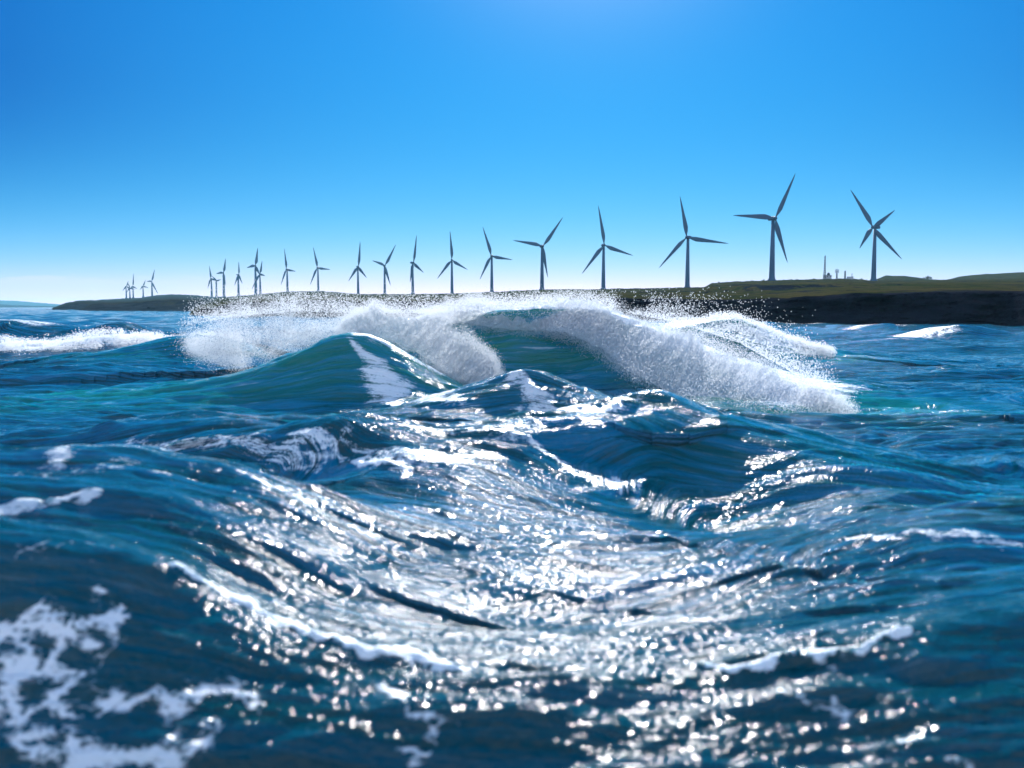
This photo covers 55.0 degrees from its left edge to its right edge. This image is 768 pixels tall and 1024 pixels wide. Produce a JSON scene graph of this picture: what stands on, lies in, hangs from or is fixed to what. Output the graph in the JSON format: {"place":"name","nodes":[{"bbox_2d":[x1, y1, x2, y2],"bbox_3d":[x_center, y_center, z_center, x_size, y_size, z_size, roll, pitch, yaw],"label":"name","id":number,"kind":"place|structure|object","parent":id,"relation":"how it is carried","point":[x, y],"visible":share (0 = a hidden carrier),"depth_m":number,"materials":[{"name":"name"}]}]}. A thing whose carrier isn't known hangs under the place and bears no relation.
{"place":"outdoors","nodes":[
{"label":"outdoors","id":0,"kind":"place"},
{"bbox_2d":[0,304,55,306],"bbox_3d":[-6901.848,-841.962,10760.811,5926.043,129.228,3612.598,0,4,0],"label":"distant hills","id":1,"kind":"structure","parent":0,"point":[2,305],"depth_m":9727.06,"materials":[{"name":"blue"}]},
{"bbox_2d":[0,300,60,305],"bbox_3d":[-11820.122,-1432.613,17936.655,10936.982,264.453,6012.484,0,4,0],"label":"distant hills","id":2,"kind":"structure","parent":0,"point":[23,303],"depth_m":16432.82,"materials":[{"name":"blue"}]},
{"bbox_2d":[46,300,106,309],"bbox_3d":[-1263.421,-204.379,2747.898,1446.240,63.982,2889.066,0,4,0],"label":"headland point","id":3,"kind":"structure","parent":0,"point":[78,305],"depth_m":1423.39,"materials":[{"name":"green plant"}]},
{"bbox_2d":[78,294,220,310],"bbox_3d":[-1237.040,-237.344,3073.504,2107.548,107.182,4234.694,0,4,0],"label":"headland","id":4,"kind":"structure","parent":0,"point":[171,302],"depth_m":1063.54,"materials":[{"name":"green plant"}]},
{"bbox_2d":[130,273,136,297],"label":"wind turbine","id":5,"kind":"object","parent":4,"relation":"on","point":[132,287],"visible":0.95,"depth_m":3881.42,"materials":[{"name":"paint"}]},
{"bbox_2d":[147,269,157,295],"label":"wind turbine","id":6,"kind":"object","parent":4,"relation":"on","point":[152,285],"visible":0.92,"depth_m":3879.57,"materials":[{"name":"paint"}]},
{"bbox_2d":[208,266,213,297],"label":"wind turbine","id":7,"kind":"object","parent":4,"relation":"on","point":[211,279],"visible":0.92,"depth_m":3182.15,"materials":[{"name":"paint"}]},
{"bbox_2d":[0,305,1023,767],"bbox_3d":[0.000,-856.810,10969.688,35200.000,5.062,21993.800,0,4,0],"label":"sea","id":8,"kind":"structure","parent":0,"point":[358,551],"depth_m":14.86,"materials":[{"name":"liquid"}]},
{"bbox_2d":[0,325,240,354],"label":"sea spray","id":9,"kind":"object","parent":8,"relation":"on","point":[141,337],"visible":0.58,"depth_m":74.18,"materials":[{"name":"white liquid"}]},
{"bbox_2d":[165,272,384,372],"bbox_3d":[-12.398,-2.934,47.639,15.014,5.754,8.156,2,5,24],"label":"sea spray","id":10,"kind":"object","parent":8,"relation":"on","point":[216,345],"visible":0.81,"depth_m":46.99,"materials":[{"name":"white liquid"}]},
{"bbox_2d":[327,293,504,384],"bbox_3d":[-4.215,-1.765,43.405,8.366,4.522,6.728,0,4,0],"label":"sea spray","id":11,"kind":"object","parent":8,"relation":"on","point":[490,352],"visible":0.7,"depth_m":43.35,"materials":[{"name":"white liquid"}]},
{"bbox_2d":[341,308,494,383],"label":"falling water","id":12,"kind":"structure","parent":8,"relation":"on","point":[430,349],"depth_m":43.33,"materials":[{"name":"white liquid"}]},
{"bbox_2d":[433,301,571,331],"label":"falling water","id":13,"kind":"structure","parent":8,"relation":"on","point":[479,311],"depth_m":47.67,"materials":[{"name":"white liquid"}]},
{"bbox_2d":[179,283,840,394],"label":"flying drops","id":14,"kind":"object","parent":8,"relation":"in","point":[792,362],"visible":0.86,"depth_m":45.59,"materials":[{"name":"white liquid"}]},
{"bbox_2d":[421,288,625,344],"bbox_3d":[0.478,-3.257,47.692,10.898,2.967,6.068,1,5,17],"label":"sea spray","id":15,"kind":"object","parent":8,"relation":"on","point":[497,330],"visible":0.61,"depth_m":47.18,"materials":[{"name":"white liquid"}]},
{"bbox_2d":[414,299,839,412],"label":"falling water","id":16,"kind":"structure","parent":8,"relation":"on","point":[668,345],"depth_m":42.49,"materials":[{"name":"white liquid"}]},
{"bbox_2d":[406,281,860,413],"bbox_3d":[4.651,-1.700,44.808,24.947,6.239,8.711,4,6,41],"label":"sea spray","id":17,"kind":"object","parent":8,"relation":"on","point":[848,409],"visible":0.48,"depth_m":42.44,"materials":[{"name":"white liquid"}]},
{"bbox_2d":[629,310,836,363],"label":"sea spray","id":18,"kind":"object","parent":8,"relation":"on","point":[830,351],"visible":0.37,"depth_m":72.27,"materials":[{"name":"white liquid"}]},
{"bbox_2d":[685,317,821,351],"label":"falling water","id":19,"kind":"structure","parent":8,"relation":"on","point":[722,323],"depth_m":73.57,"materials":[{"name":"white liquid"}]},
{"bbox_2d":[0,0,1023,303],"label":"sky","id":20,"kind":"structure","parent":0,"point":[177,139],"materials":[{"name":"blue"}]},
{"bbox_2d":[190,272,1023,325],"bbox_3d":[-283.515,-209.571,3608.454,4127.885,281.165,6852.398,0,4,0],"label":"headland","id":21,"kind":"structure","parent":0,"point":[995,299],"depth_m":281.62,"materials":[{"name":"green plant"}]},
{"bbox_2d":[212,276,220,297],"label":"wind turbine","id":22,"kind":"object","parent":21,"relation":"on","point":[216,285],"visible":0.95,"depth_m":3150.00,"materials":[{"name":"paint"}]},
{"bbox_2d":[216,258,225,296],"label":"wind turbine","id":23,"kind":"object","parent":21,"relation":"on","point":[224,282],"visible":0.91,"depth_m":3093.56,"materials":[{"name":"paint"}]},
{"bbox_2d":[234,262,241,295],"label":"wind turbine","id":24,"kind":"object","parent":21,"relation":"on","point":[238,277],"visible":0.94,"depth_m":2992.72,"materials":[{"name":"paint"}]},
{"bbox_2d":[247,248,259,294],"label":"wind turbine","id":25,"kind":"object","parent":21,"relation":"on","point":[256,270],"visible":0.88,"depth_m":2820.48,"materials":[{"name":"paint"}]},
{"bbox_2d":[252,263,264,293],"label":"wind turbine","id":26,"kind":"object","parent":21,"relation":"on","point":[259,276],"visible":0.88,"depth_m":2779.03,"materials":[{"name":"paint"}]},
{"bbox_2d":[281,249,293,291],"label":"wind turbine","id":27,"kind":"object","parent":21,"relation":"on","point":[287,270],"visible":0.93,"depth_m":2587.20,"materials":[{"name":"paint"}]},
{"bbox_2d":[310,248,329,290],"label":"wind turbine","id":28,"kind":"object","parent":21,"relation":"on","point":[318,268],"visible":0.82,"depth_m":2431.32,"materials":[{"name":"paint"}]},
{"bbox_2d":[349,246,366,293],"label":"wind turbine","id":29,"kind":"object","parent":21,"relation":"on","point":[358,269],"visible":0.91,"depth_m":2135.19,"materials":[{"name":"paint"}]},
{"bbox_2d":[372,245,395,293],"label":"wind turbine","id":30,"kind":"object","parent":21,"relation":"on","point":[385,269],"visible":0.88,"depth_m":2086.53,"materials":[{"name":"paint"}]},
{"bbox_2d":[410,235,423,293],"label":"wind turbine","id":31,"kind":"object","parent":21,"relation":"on","point":[412,271],"visible":0.95,"depth_m":1888.09,"materials":[{"name":"paint"}]},
{"bbox_2d":[437,233,467,293],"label":"wind turbine","id":32,"kind":"object","parent":21,"relation":"on","point":[452,261],"visible":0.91,"depth_m":1745.43,"materials":[{"name":"paint"}]},
{"bbox_2d":[480,228,511,291],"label":"wind turbine","id":33,"kind":"object","parent":21,"relation":"on","point":[487,263],"visible":0.92,"depth_m":1627.78,"materials":[{"name":"paint"}]},
{"bbox_2d":[513,217,562,289],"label":"wind turbine","id":34,"kind":"object","parent":21,"relation":"on","point":[543,257],"visible":0.93,"depth_m":1358.35,"materials":[{"name":"paint"}]},
{"bbox_2d":[583,206,632,288],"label":"wind turbine","id":35,"kind":"object","parent":21,"relation":"on","point":[599,250],"visible":0.93,"depth_m":1337.05,"materials":[{"name":"paint"}]},
{"bbox_2d":[659,198,727,286],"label":"wind turbine","id":36,"kind":"object","parent":21,"relation":"on","point":[687,270],"visible":0.88,"depth_m":1168.73,"materials":[{"name":"paint"}]},
{"bbox_2d":[733,175,794,280],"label":"wind turbine","id":37,"kind":"object","parent":21,"relation":"on","point":[775,227],"visible":0.94,"depth_m":965.33,"materials":[{"name":"paint"}]},
{"bbox_2d":[823,255,825,277],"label":"radio mast","id":38,"kind":"object","parent":21,"relation":"on","point":[824,267],"visible":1,"depth_m":1032.91,"materials":[{"name":"grey metal"}]},
{"bbox_2d":[823,273,831,278],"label":"station hut","id":39,"kind":"object","parent":21,"relation":"on","point":[828,276],"visible":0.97,"depth_m":1036.40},
{"bbox_2d":[851,191,901,280],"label":"wind turbine","id":40,"kind":"object","parent":21,"relation":"on","point":[877,233],"visible":0.97,"depth_m":1089.49,"materials":[{"name":"paint"}]}
]}

